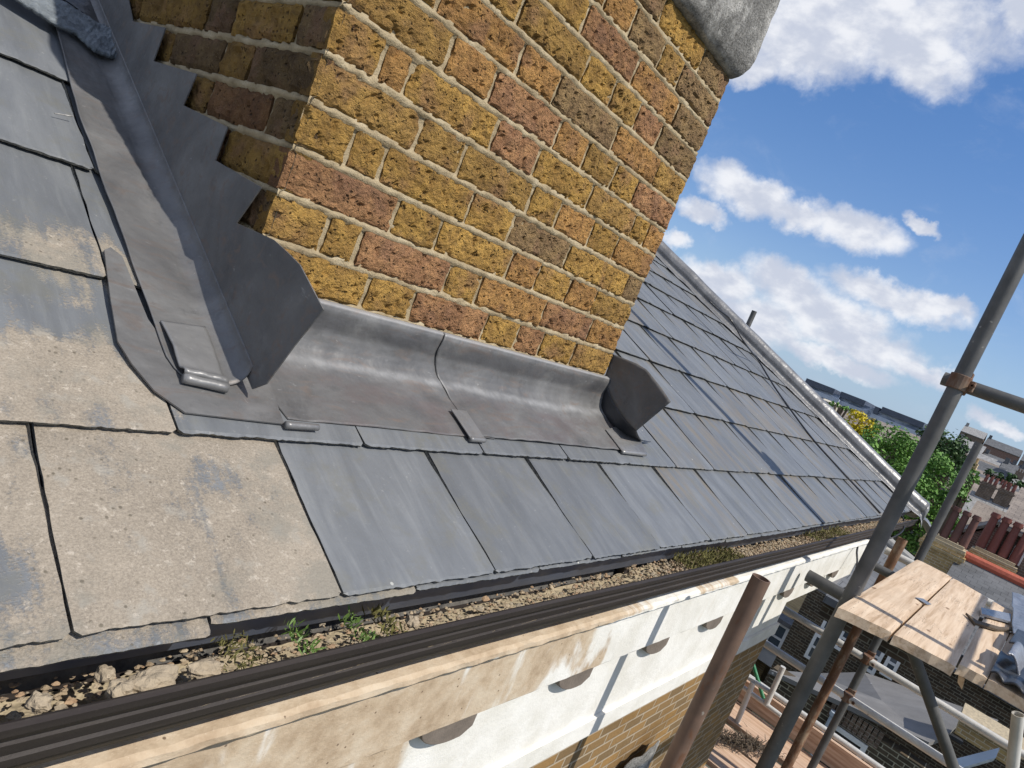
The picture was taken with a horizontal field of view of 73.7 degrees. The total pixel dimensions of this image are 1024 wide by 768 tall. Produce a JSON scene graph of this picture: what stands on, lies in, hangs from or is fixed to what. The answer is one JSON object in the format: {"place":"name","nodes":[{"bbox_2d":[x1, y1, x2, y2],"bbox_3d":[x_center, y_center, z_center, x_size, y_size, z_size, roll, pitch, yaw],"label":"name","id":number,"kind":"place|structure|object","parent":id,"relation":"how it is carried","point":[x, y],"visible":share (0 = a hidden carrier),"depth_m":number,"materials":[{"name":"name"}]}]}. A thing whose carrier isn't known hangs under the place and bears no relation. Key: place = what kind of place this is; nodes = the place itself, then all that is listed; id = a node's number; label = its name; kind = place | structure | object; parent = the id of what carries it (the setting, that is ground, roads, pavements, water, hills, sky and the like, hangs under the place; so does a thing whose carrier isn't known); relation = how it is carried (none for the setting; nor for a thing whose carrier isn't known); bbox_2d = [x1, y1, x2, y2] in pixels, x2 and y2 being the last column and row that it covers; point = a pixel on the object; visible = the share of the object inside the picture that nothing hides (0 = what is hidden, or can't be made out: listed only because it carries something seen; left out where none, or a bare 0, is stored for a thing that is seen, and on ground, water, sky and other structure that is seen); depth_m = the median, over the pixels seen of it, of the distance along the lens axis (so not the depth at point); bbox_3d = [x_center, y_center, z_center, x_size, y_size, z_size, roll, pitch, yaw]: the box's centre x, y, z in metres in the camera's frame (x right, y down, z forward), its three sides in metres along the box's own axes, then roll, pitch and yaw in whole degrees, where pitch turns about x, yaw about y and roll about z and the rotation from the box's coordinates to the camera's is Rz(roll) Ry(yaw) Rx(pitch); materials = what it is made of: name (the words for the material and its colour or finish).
{"place":"outdoors","nodes":[
{"label":"outdoors","id":0,"kind":"place"},
{"bbox_2d":[750,593,806,682],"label":"yellow side house","id":1,"kind":"structure","parent":0,"point":[765,660],"depth_m":22.71,"materials":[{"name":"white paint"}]},
{"bbox_2d":[767,622,789,647],"bbox_3d":[8.565,8.265,22.641,0.950,1.000,0.080,28,10,37],"label":"window","id":2,"kind":"structure","parent":1,"relation":"in","point":[778,638],"depth_m":22.45,"materials":[{"name":"white paint"}]},
{"bbox_2d":[705,530,919,767],"bbox_3d":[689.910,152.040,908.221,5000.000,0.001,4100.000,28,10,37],"label":"ground","id":3,"kind":"structure","parent":0,"point":[706,765],"depth_m":22.68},
{"bbox_2d":[0,0,930,767],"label":"terraced house","id":4,"kind":"structure","parent":3,"relation":"on","point":[314,314],"depth_m":1.24,"materials":[{"name":"stone"}]},
{"bbox_2d":[15,0,116,58],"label":"flashing","id":5,"kind":"object","parent":4,"relation":"on","point":[79,19],"visible":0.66,"depth_m":1.48,"materials":[{"name":"grey metal"}]},
{"bbox_2d":[0,523,876,722],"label":"gutter silt","id":6,"kind":"object","parent":4,"relation":"on","point":[78,696],"visible":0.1,"depth_m":0.98,"materials":[{"name":"brown soil"}]},
{"bbox_2d":[104,678,133,698],"bbox_3d":[-0.379,0.297,0.659,0.031,0.023,0.024,28,10,37],"label":"mortar lump","id":7,"kind":"object","parent":6,"relation":"on","point":[119,687],"visible":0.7,"depth_m":0.65,"materials":[{"name":"beige concrete"}]},
{"bbox_2d":[186,657,223,678],"bbox_3d":[-0.328,0.305,0.733,0.029,0.020,0.040,28,10,37],"label":"mortar lump","id":8,"kind":"object","parent":6,"relation":"on","point":[205,667],"visible":0.89,"depth_m":0.72,"materials":[{"name":"beige concrete"}]},
{"bbox_2d":[210,629,264,670],"bbox_3d":[-0.309,0.308,0.781,0.077,0.026,0.055,28,10,37],"label":"moss clump","id":9,"kind":"object","parent":6,"relation":"on","point":[242,664],"visible":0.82,"depth_m":0.79,"materials":[{"name":"green plant"}]},
{"bbox_2d":[281,616,325,654],"bbox_3d":[-0.256,0.319,0.851,0.077,0.027,0.041,28,10,37],"label":"weed","id":10,"kind":"object","parent":6,"relation":"on","point":[300,634],"visible":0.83,"depth_m":0.85,"materials":[{"name":"green plant"}]},
{"bbox_2d":[0,517,911,720],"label":"gutter grit","id":11,"kind":"object","parent":6,"relation":"on","point":[69,700],"visible":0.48,"depth_m":1.09,"materials":[{"name":"beige gravel"}]},
{"bbox_2d":[24,690,52,713],"bbox_3d":[-0.424,0.286,0.611,0.023,0.017,0.021,28,10,37],"label":"mortar lump","id":12,"kind":"object","parent":11,"relation":"on","point":[36,702],"visible":1,"depth_m":0.61,"materials":[{"name":"beige concrete"}]},
{"bbox_2d":[94,664,115,682],"bbox_3d":[-0.401,0.285,0.673,0.021,0.016,0.019,28,10,37],"label":"mortar lump","id":13,"kind":"object","parent":11,"relation":"on","point":[104,673],"visible":1,"depth_m":0.67,"materials":[{"name":"beige concrete"}]},
{"bbox_2d":[128,664,178,692],"bbox_3d":[-0.362,0.300,0.685,0.035,0.028,0.057,28,10,37],"label":"mortar lump","id":14,"kind":"object","parent":11,"relation":"on","point":[156,676],"visible":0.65,"depth_m":0.68,"materials":[{"name":"beige concrete"}]},
{"bbox_2d":[338,605,379,641],"bbox_3d":[-0.205,0.329,0.916,0.079,0.028,0.043,28,10,37],"label":"weed","id":15,"kind":"object","parent":11,"relation":"on","point":[363,633],"visible":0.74,"depth_m":0.92,"materials":[{"name":"green plant"}]},
{"bbox_2d":[362,602,407,635],"bbox_3d":[-0.176,0.332,0.961,0.080,0.030,0.038,28,10,37],"label":"weed","id":16,"kind":"object","parent":11,"relation":"on","point":[374,611],"visible":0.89,"depth_m":0.96,"materials":[{"name":"green plant"}]},
{"bbox_2d":[405,615,419,629],"bbox_3d":[-0.143,0.342,0.983,0.023,0.018,0.022,23,8,5],"label":"mortar lump","id":17,"kind":"object","parent":11,"relation":"on","point":[411,621],"visible":1,"depth_m":0.98,"materials":[{"name":"beige concrete"}]},
{"bbox_2d":[671,546,747,569],"bbox_3d":[0.562,0.484,1.913,0.090,0.034,0.418,28,10,37],"label":"moss strip","id":18,"kind":"object","parent":6,"relation":"on","point":[722,555],"visible":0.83,"depth_m":1.89,"materials":[{"name":"green plant"}]},
{"bbox_2d":[802,526,851,540],"bbox_3d":[1.403,0.658,3.011,0.088,0.034,0.665,28,10,37],"label":"moss strip","id":19,"kind":"object","parent":6,"relation":"on","point":[830,534],"visible":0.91,"depth_m":2.97,"materials":[{"name":"green plant"}]},
{"bbox_2d":[624,740,659,767],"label":"plastic sheet","id":20,"kind":"object","parent":4,"relation":"attached to","point":[644,760],"visible":1,"depth_m":2.42,"materials":[{"name":"grey plastic"}]},
{"bbox_2d":[723,724,780,767],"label":"scaffold board","id":21,"kind":"object","parent":4,"relation":"attached to","point":[754,760],"visible":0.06,"depth_m":5.45,"materials":[{"name":"beige wood"}]},
{"bbox_2d":[753,665,764,698],"bbox_3d":[2.175,2.595,6.068,0.034,0.246,0.339,18,9,-24],"label":"green pole","id":22,"kind":"object","parent":4,"relation":"attached to","point":[756,675],"visible":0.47,"depth_m":6.04,"materials":[{"name":"metal"}]},
{"bbox_2d":[726,710,806,767],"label":"scaffold board","id":23,"kind":"object","parent":4,"relation":"on","point":[753,730],"visible":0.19,"depth_m":5.74,"materials":[{"name":"brown wood"}]},
{"bbox_2d":[726,665,785,732],"bbox_3d":[2.039,2.630,5.747,0.478,0.724,0.055,28,10,37],"label":"guard frame","id":24,"kind":"object","parent":23,"relation":"on","point":[770,691],"visible":0.58,"depth_m":5.71,"materials":[{"name":"silver metal"}]},
{"bbox_2d":[709,300,880,512],"bbox_3d":[1.851,0.132,4.391,1.390,0.812,0.757,28,10,37],"label":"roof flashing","id":25,"kind":"object","parent":4,"relation":"on","point":[826,454],"visible":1,"depth_m":4.43,"materials":[{"name":"grey metal"}]},
{"bbox_2d":[844,515,904,588],"bbox_3d":[2.173,0.982,4.102,0.098,0.461,1.259,28,10,37],"label":"downpipe","id":26,"kind":"object","parent":4,"relation":"attached to","point":[899,533],"visible":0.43,"depth_m":4.29,"materials":[{"name":"black plastic"}]},
{"bbox_2d":[804,570,990,683],"bbox_3d":[1.987,1.213,2.518,1.860,0.056,0.056,28,10,37],"label":"scaffold tube","id":27,"kind":"object","parent":4,"relation":"attached to","point":[827,586],"visible":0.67,"depth_m":3.00,"materials":[{"name":"metal"}]},
{"bbox_2d":[890,579,987,675],"bbox_3d":[2.090,1.095,3.248,0.207,0.046,2.121,28,10,37],"label":"scaffold board","id":28,"kind":"object","parent":27,"relation":"on","point":[937,632],"visible":0.94,"depth_m":2.81,"materials":[{"name":"beige wood"}]},
{"bbox_2d":[954,602,1012,686],"bbox_3d":[2.221,1.166,3.150,0.125,0.046,1.904,28,10,38],"label":"scaffold board","id":29,"kind":"object","parent":27,"relation":"on","point":[977,662],"visible":0.72,"depth_m":2.74,"materials":[{"name":"beige wood"}]},
{"bbox_2d":[958,675,964,688],"bbox_3d":[1.712,1.129,2.604,0.032,0.045,0.070,28,10,37],"label":"wood scrap","id":30,"kind":"object","parent":29,"relation":"hanging from","point":[961,680],"visible":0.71,"depth_m":2.58,"materials":[{"name":"brown wood"}]},
{"bbox_2d":[980,607,1010,622],"bbox_3d":[2.476,1.180,3.473,0.471,0.012,0.106,18,9,-29],"label":"lead offcut","id":31,"kind":"object","parent":29,"relation":"on","point":[996,615],"visible":1,"depth_m":3.43,"materials":[{"name":"grey metal"}]},
{"bbox_2d":[1011,592,1023,633],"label":"lead sheet","id":32,"kind":"object","parent":29,"relation":"on","point":[1017,604],"visible":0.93,"depth_m":3.65,"materials":[{"name":"grey metal"}]},
{"bbox_2d":[984,631,1023,711],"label":"scaffold board","id":33,"kind":"object","parent":27,"relation":"on","point":[1012,694],"visible":0.32,"depth_m":2.39,"materials":[{"name":"beige wood"}]},
{"bbox_2d":[965,613,1012,630],"bbox_3d":[2.339,1.161,3.258,0.584,0.010,0.119,19,9,-23],"label":"batten","id":34,"kind":"object","parent":33,"relation":"on","point":[974,621],"visible":0.88,"depth_m":3.16,"materials":[{"name":"wood"}]},
{"bbox_2d":[990,651,1023,694],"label":"roofing felt","id":35,"kind":"object","parent":33,"relation":"on","point":[1003,668],"visible":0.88,"depth_m":2.48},
{"bbox_2d":[1008,641,1023,673],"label":"felt roll","id":36,"kind":"object","parent":35,"relation":"on","point":[1016,651],"visible":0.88,"depth_m":2.58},
{"bbox_2d":[1009,629,1023,646],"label":"roofing felt","id":37,"kind":"object","parent":33,"relation":"on","point":[1018,635],"visible":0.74,"depth_m":2.96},
{"bbox_2d":[873,563,1010,640],"bbox_3d":[2.673,1.365,3.344,1.768,0.049,0.049,28,10,37],"label":"scaffold tube","id":38,"kind":"object","parent":4,"relation":"attached to","point":[883,570],"depth_m":3.82,"materials":[{"name":"metal"}]},
{"bbox_2d":[659,573,770,767],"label":"scaffold pole","id":39,"kind":"object","parent":3,"relation":"on","point":[741,619],"visible":1,"depth_m":1.83,"materials":[{"name":"brown metal"}]},
{"bbox_2d":[746,310,756,326],"bbox_3d":[0.522,4.152,7.818,0.054,10.698,0.054,28,10,37],"label":"scaffold pole","id":40,"kind":"object","parent":3,"relation":"on","point":[751,318],"visible":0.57,"depth_m":7.06,"materials":[{"name":"metal"}]},
{"bbox_2d":[824,399,839,410],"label":"cream building","id":41,"kind":"structure","parent":3,"relation":"on","point":[827,401],"depth_m":93.98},
{"bbox_2d":[829,400,853,417],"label":"green bush","id":42,"kind":"object","parent":3,"relation":"on","point":[840,409],"visible":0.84,"depth_m":83.76,"materials":[{"name":"green plant"}]},
{"bbox_2d":[781,537,907,767],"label":"scaffold pole","id":43,"kind":"object","parent":3,"relation":"on","point":[891,561],"visible":0.74,"depth_m":4.55,"materials":[{"name":"brown metal"}]},
{"bbox_2d":[884,547,1012,612],"bbox_3d":[3.130,1.452,3.990,1.833,0.049,0.049,28,10,37],"label":"scaffold tube","id":44,"kind":"object","parent":43,"relation":"attached to","point":[903,559],"visible":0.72,"depth_m":4.44,"materials":[{"name":"silver metal"}]},
{"bbox_2d":[845,409,878,439],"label":"yellow tree","id":45,"kind":"object","parent":3,"relation":"on","point":[858,428],"visible":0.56,"depth_m":55.51,"materials":[{"name":"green plant"}]},
{"bbox_2d":[843,418,885,431],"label":"green bush","id":46,"kind":"object","parent":3,"relation":"on","point":[876,421],"visible":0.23,"depth_m":60.57,"materials":[{"name":"green plant"}]},
{"bbox_2d":[752,665,997,767],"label":"brick extension","id":47,"kind":"object","parent":3,"relation":"on","point":[903,707],"visible":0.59,"depth_m":12.98,"materials":[{"name":"brick"}]},
{"bbox_2d":[819,725,861,767],"bbox_3d":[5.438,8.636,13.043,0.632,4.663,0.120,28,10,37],"label":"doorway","id":48,"kind":"structure","parent":47,"relation":"in","point":[836,732],"depth_m":12.70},
{"bbox_2d":[957,748,998,767],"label":"bay roof","id":49,"kind":"structure","parent":47,"relation":"on","point":[974,760],"depth_m":11.16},
{"bbox_2d":[954,703,1023,764],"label":"chimney stub","id":50,"kind":"object","parent":47,"relation":"on","point":[973,736],"visible":0.58,"depth_m":11.86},
{"bbox_2d":[841,412,916,459],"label":"tree","id":51,"kind":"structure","parent":3,"relation":"on","point":[856,423],"depth_m":103.05,"materials":[{"name":"plant"}]},
{"bbox_2d":[750,551,1023,767],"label":"house","id":52,"kind":"structure","parent":3,"relation":"on","point":[992,581],"depth_m":17.46,"materials":[{"name":"brick"}]},
{"bbox_2d":[804,632,820,658],"bbox_3d":[8.007,6.952,17.969,0.347,0.728,0.080,28,10,37],"label":"window","id":53,"kind":"structure","parent":52,"relation":"in","point":[816,637],"depth_m":18.01,"materials":[{"name":"white paint"}]},
{"bbox_2d":[821,620,827,628],"bbox_3d":[8.364,6.155,17.821,0.334,0.752,0.080,28,10,37],"label":"window","id":54,"kind":"structure","parent":52,"relation":"in","point":[824,623],"depth_m":17.90,"materials":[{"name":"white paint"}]},
{"bbox_2d":[834,631,847,650],"bbox_3d":[8.569,6.565,17.599,0.267,0.688,0.080,28,10,37],"label":"window","id":55,"kind":"structure","parent":52,"relation":"in","point":[843,636],"depth_m":17.61,"materials":[{"name":"white paint"}]},
{"bbox_2d":[817,539,914,667],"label":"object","id":56,"kind":"structure","parent":52,"relation":"attached to","point":[887,648],"depth_m":9.14,"materials":[{"name":"tile"}]},
{"bbox_2d":[867,650,884,674],"bbox_3d":[9.122,6.827,17.134,0.308,0.900,0.080,28,10,37],"label":"window","id":57,"kind":"structure","parent":52,"relation":"in","point":[879,655],"depth_m":17.09,"materials":[{"name":"white paint"}]},
{"bbox_2d":[879,656,899,679],"bbox_3d":[9.410,6.920,16.898,0.297,0.748,0.080,28,10,37],"label":"window","id":58,"kind":"structure","parent":52,"relation":"in","point":[890,663],"depth_m":16.90,"materials":[{"name":"white paint"}]},
{"bbox_2d":[915,506,981,573],"bbox_3d":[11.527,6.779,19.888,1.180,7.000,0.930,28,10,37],"label":"pot chimney","id":59,"kind":"object","parent":52,"relation":"on","point":[944,553],"visible":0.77,"depth_m":19.27,"materials":[{"name":"brown ceramic"}]},
{"bbox_2d":[968,512,1023,574],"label":"pot chimney","id":60,"kind":"object","parent":52,"relation":"on","point":[989,554],"visible":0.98,"depth_m":19.45,"materials":[{"name":"red ceramic"}]},
{"bbox_2d":[755,234,1023,767],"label":"scaffold pole","id":61,"kind":"object","parent":3,"relation":"on","point":[1002,295],"visible":1,"depth_m":2.75,"materials":[{"name":"metal"}]},
{"bbox_2d":[834,560,951,641],"bbox_3d":[1.942,1.018,3.358,0.201,0.046,2.225,28,10,37],"label":"scaffold board","id":62,"kind":"object","parent":61,"relation":"attached to","point":[887,609],"visible":0.95,"depth_m":2.94,"materials":[{"name":"beige wood"}]},
{"bbox_2d":[915,597,930,604],"bbox_3d":[1.911,1.007,3.160,0.073,0.003,0.056,17,9,-32],"label":"lead offcut","id":63,"kind":"object","parent":62,"relation":"on","point":[924,601],"visible":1,"depth_m":3.15,"materials":[{"name":"grey metal"}]},
{"bbox_2d":[940,372,1023,413],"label":"scaffold tube","id":64,"kind":"object","parent":61,"relation":"attached to","point":[964,384],"visible":0.94,"depth_m":2.66,"materials":[{"name":"metal"}]},
{"bbox_2d":[807,441,982,767],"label":"scaffold pole","id":65,"kind":"object","parent":3,"relation":"on","point":[952,494],"visible":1,"depth_m":4.63,"materials":[{"name":"metal"}]},
{"bbox_2d":[706,748,737,767],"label":"scaffold board","id":66,"kind":"object","parent":65,"relation":"attached to","point":[716,759],"visible":0.06,"depth_m":5.13,"materials":[{"name":"beige wood"}]},
{"bbox_2d":[714,737,755,767],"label":"scaffold board","id":67,"kind":"object","parent":65,"relation":"attached to","point":[737,758],"visible":0.11,"depth_m":5.32,"materials":[{"name":"beige wood"}]},
{"bbox_2d":[716,724,785,759],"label":"dried weeds","id":68,"kind":"object","parent":67,"relation":"on","point":[753,743],"visible":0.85,"depth_m":5.43,"materials":[{"name":"brown plant"}]},
{"bbox_2d":[763,640,962,767],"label":"scaffold tube","id":69,"kind":"object","parent":65,"relation":"attached to","point":[846,695],"visible":0.88,"depth_m":4.66,"materials":[{"name":"silver metal"}]},
{"bbox_2d":[782,606,1023,759],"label":"scaffold tube","id":70,"kind":"object","parent":65,"relation":"attached to","point":[867,658],"visible":0.91,"depth_m":4.56,"materials":[{"name":"silver metal"}]},
{"bbox_2d":[878,420,920,439],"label":"brick block","id":71,"kind":"structure","parent":3,"relation":"on","point":[891,426],"depth_m":153.76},
{"bbox_2d":[860,421,972,554],"bbox_3d":[17.216,7.272,32.204,5.971,10.580,4.695,28,10,37],"label":"broadleaf tree","id":72,"kind":"object","parent":3,"relation":"on","point":[893,446],"visible":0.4,"depth_m":31.39,"materials":[{"name":"green plant"}]},
{"bbox_2d":[893,424,975,539],"bbox_3d":[22.070,7.765,38.200,3.628,11.609,3.572,28,10,37],"label":"broadleaf tree","id":73,"kind":"object","parent":3,"relation":"on","point":[955,451],"visible":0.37,"depth_m":36.98,"materials":[{"name":"green plant"}]},
{"bbox_2d":[938,491,971,533],"bbox_3d":[16.828,8.526,28.547,0.745,9.015,1.983,27,10,32],"label":"green bush","id":74,"kind":"object","parent":3,"relation":"on","point":[959,501],"visible":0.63,"depth_m":27.50,"materials":[{"name":"green plant"}]},
{"bbox_2d":[965,467,979,495],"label":"green bush","id":75,"kind":"object","parent":3,"relation":"on","point":[976,478],"visible":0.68,"depth_m":41.08,"materials":[{"name":"green plant"}]},
{"bbox_2d":[950,518,1001,549],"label":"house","id":76,"kind":"structure","parent":3,"relation":"on","point":[977,533],"depth_m":22.93,"materials":[{"name":"grey brick"}]},
{"bbox_2d":[958,474,998,521],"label":"house","id":77,"kind":"structure","parent":3,"relation":"on","point":[984,492],"depth_m":34.68,"materials":[{"name":"brown brick"}]},
{"bbox_2d":[985,481,1016,510],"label":"house","id":78,"kind":"structure","parent":3,"relation":"on","point":[1002,499],"depth_m":34.26,"materials":[{"name":"brown brick"}]},
{"bbox_2d":[983,468,1023,488],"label":"garden tree","id":79,"kind":"object","parent":3,"relation":"on","point":[1010,477],"visible":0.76,"depth_m":68.43,"materials":[{"name":"green plant"}]},
{"bbox_2d":[996,487,1023,577],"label":"brown house","id":80,"kind":"structure","parent":3,"relation":"on","point":[1015,512],"depth_m":20.18,"materials":[{"name":"brick"}]},
{"bbox_2d":[1008,545,1023,565],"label":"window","id":81,"kind":"structure","parent":80,"relation":"in","point":[1022,557],"depth_m":19.31,"materials":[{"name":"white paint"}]},
{"bbox_2d":[663,0,1023,464],"label":"sky","id":82,"kind":"structure","parent":0,"point":[858,189],"materials":[{"name":"blue"}]},
{"bbox_2d":[907,652,959,767],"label":"brace tube","id":83,"kind":"object","parent":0,"point":[934,712],"visible":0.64,"depth_m":3.09,"materials":[{"name":"metal"}]},
{"bbox_2d":[909,458,1017,555],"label":"rooftop house","id":84,"kind":"structure","parent":0,"point":[975,486],"depth_m":43.07,"materials":[{"name":"brick"}]},
{"bbox_2d":[944,472,1019,491],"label":"rooftop house","id":85,"kind":"structure","parent":0,"point":[983,476],"depth_m":63.16,"materials":[{"name":"grey brick"}]},
{"bbox_2d":[962,500,1005,532],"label":"house","id":86,"kind":"structure","parent":0,"point":[984,511],"depth_m":26.74,"materials":[{"name":"grey brick"}]},
{"bbox_2d":[1005,711,1023,767],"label":"brace tube","id":87,"kind":"object","parent":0,"point":[1015,739],"visible":1,"depth_m":3.01,"materials":[{"name":"white metal"}]},
{"bbox_2d":[1011,468,1023,488],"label":"rooftop house","id":88,"kind":"structure","parent":0,"point":[1020,475],"depth_m":76.33,"materials":[{"name":"brick"}]},
{"bbox_3d":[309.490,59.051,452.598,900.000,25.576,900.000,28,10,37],"label":"hill","id":89,"kind":"structure","parent":0,"visible":0},
{"bbox_2d":[805,378,840,402],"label":"apartment block","id":90,"kind":"structure","parent":89,"relation":"on","point":[825,392],"depth_m":210.31,"materials":[{"name":"grey"}]},
{"bbox_2d":[837,391,874,415],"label":"apartment block","id":91,"kind":"structure","parent":89,"relation":"on","point":[854,403],"depth_m":206.84,"materials":[{"name":"grey"}]},
{"bbox_2d":[866,406,926,436],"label":"apartment block","id":92,"kind":"structure","parent":89,"relation":"on","point":[909,424],"depth_m":195.87,"materials":[{"name":"grey"}]},
{"bbox_2d":[927,444,1012,515],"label":"terraced house","id":93,"kind":"structure","parent":89,"relation":"on","point":[983,466],"depth_m":89.19,"materials":[{"name":"grey brick"}]},
{"bbox_2d":[958,434,985,453],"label":"terraced house","id":94,"kind":"structure","parent":89,"relation":"on","point":[970,445],"depth_m":226.90,"materials":[{"name":"grey brick"}]},
{"bbox_2d":[959,423,987,443],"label":"terraced house","id":95,"kind":"structure","parent":89,"relation":"on","point":[974,435],"depth_m":275.37,"materials":[{"name":"grey brick"}]},
{"bbox_2d":[959,440,1001,466],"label":"terraced house","id":96,"kind":"structure","parent":89,"relation":"on","point":[990,459],"depth_m":170.87,"materials":[{"name":"grey brick"}]},
{"bbox_2d":[967,453,998,467],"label":"terraced house","id":97,"kind":"structure","parent":89,"relation":"on","point":[987,462],"depth_m":126.61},
{"bbox_2d":[983,449,1011,463],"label":"terraced house","id":98,"kind":"structure","parent":89,"relation":"on","point":[986,452],"depth_m":223.80,"materials":[{"name":"grey brick"}]},
{"bbox_2d":[983,435,1022,462],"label":"terraced house","id":99,"kind":"structure","parent":89,"relation":"on","point":[999,449],"depth_m":268.89,"materials":[{"name":"red brick"}]},
{"bbox_2d":[999,457,1018,473],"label":"terraced house","id":100,"kind":"structure","parent":89,"relation":"on","point":[1010,468],"depth_m":168.23,"materials":[{"name":"grey"}]},
{"bbox_2d":[1017,462,1023,479],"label":"terraced house","id":101,"kind":"structure","parent":89,"relation":"on","point":[1021,467],"depth_m":87.28,"materials":[{"name":"grey"}]},
{"bbox_2d":[1018,455,1023,465],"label":"terraced house","id":102,"kind":"structure","parent":89,"relation":"on","point":[1021,461],"depth_m":264.22,"materials":[{"name":"grey brick"}]},
{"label":"green pole","id":103,"kind":"object","parent":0,"visible":0},
{"bbox_2d":[732,701,827,767],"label":"scaffold board","id":104,"kind":"object","parent":103,"relation":"on","point":[764,727],"visible":0.25,"depth_m":5.93,"materials":[{"name":"brown wood"}]},
{"bbox_2d":[737,680,872,767],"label":"toe board","id":105,"kind":"object","parent":104,"relation":"on","point":[836,755],"visible":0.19,"depth_m":5.84,"materials":[{"name":"brown wood"}]},
{"bbox_2d":[749,674,884,767],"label":"scaffold tube","id":106,"kind":"object","parent":105,"relation":"on","point":[844,742],"visible":0.33,"depth_m":5.67,"materials":[{"name":"silver metal"}]}
]}

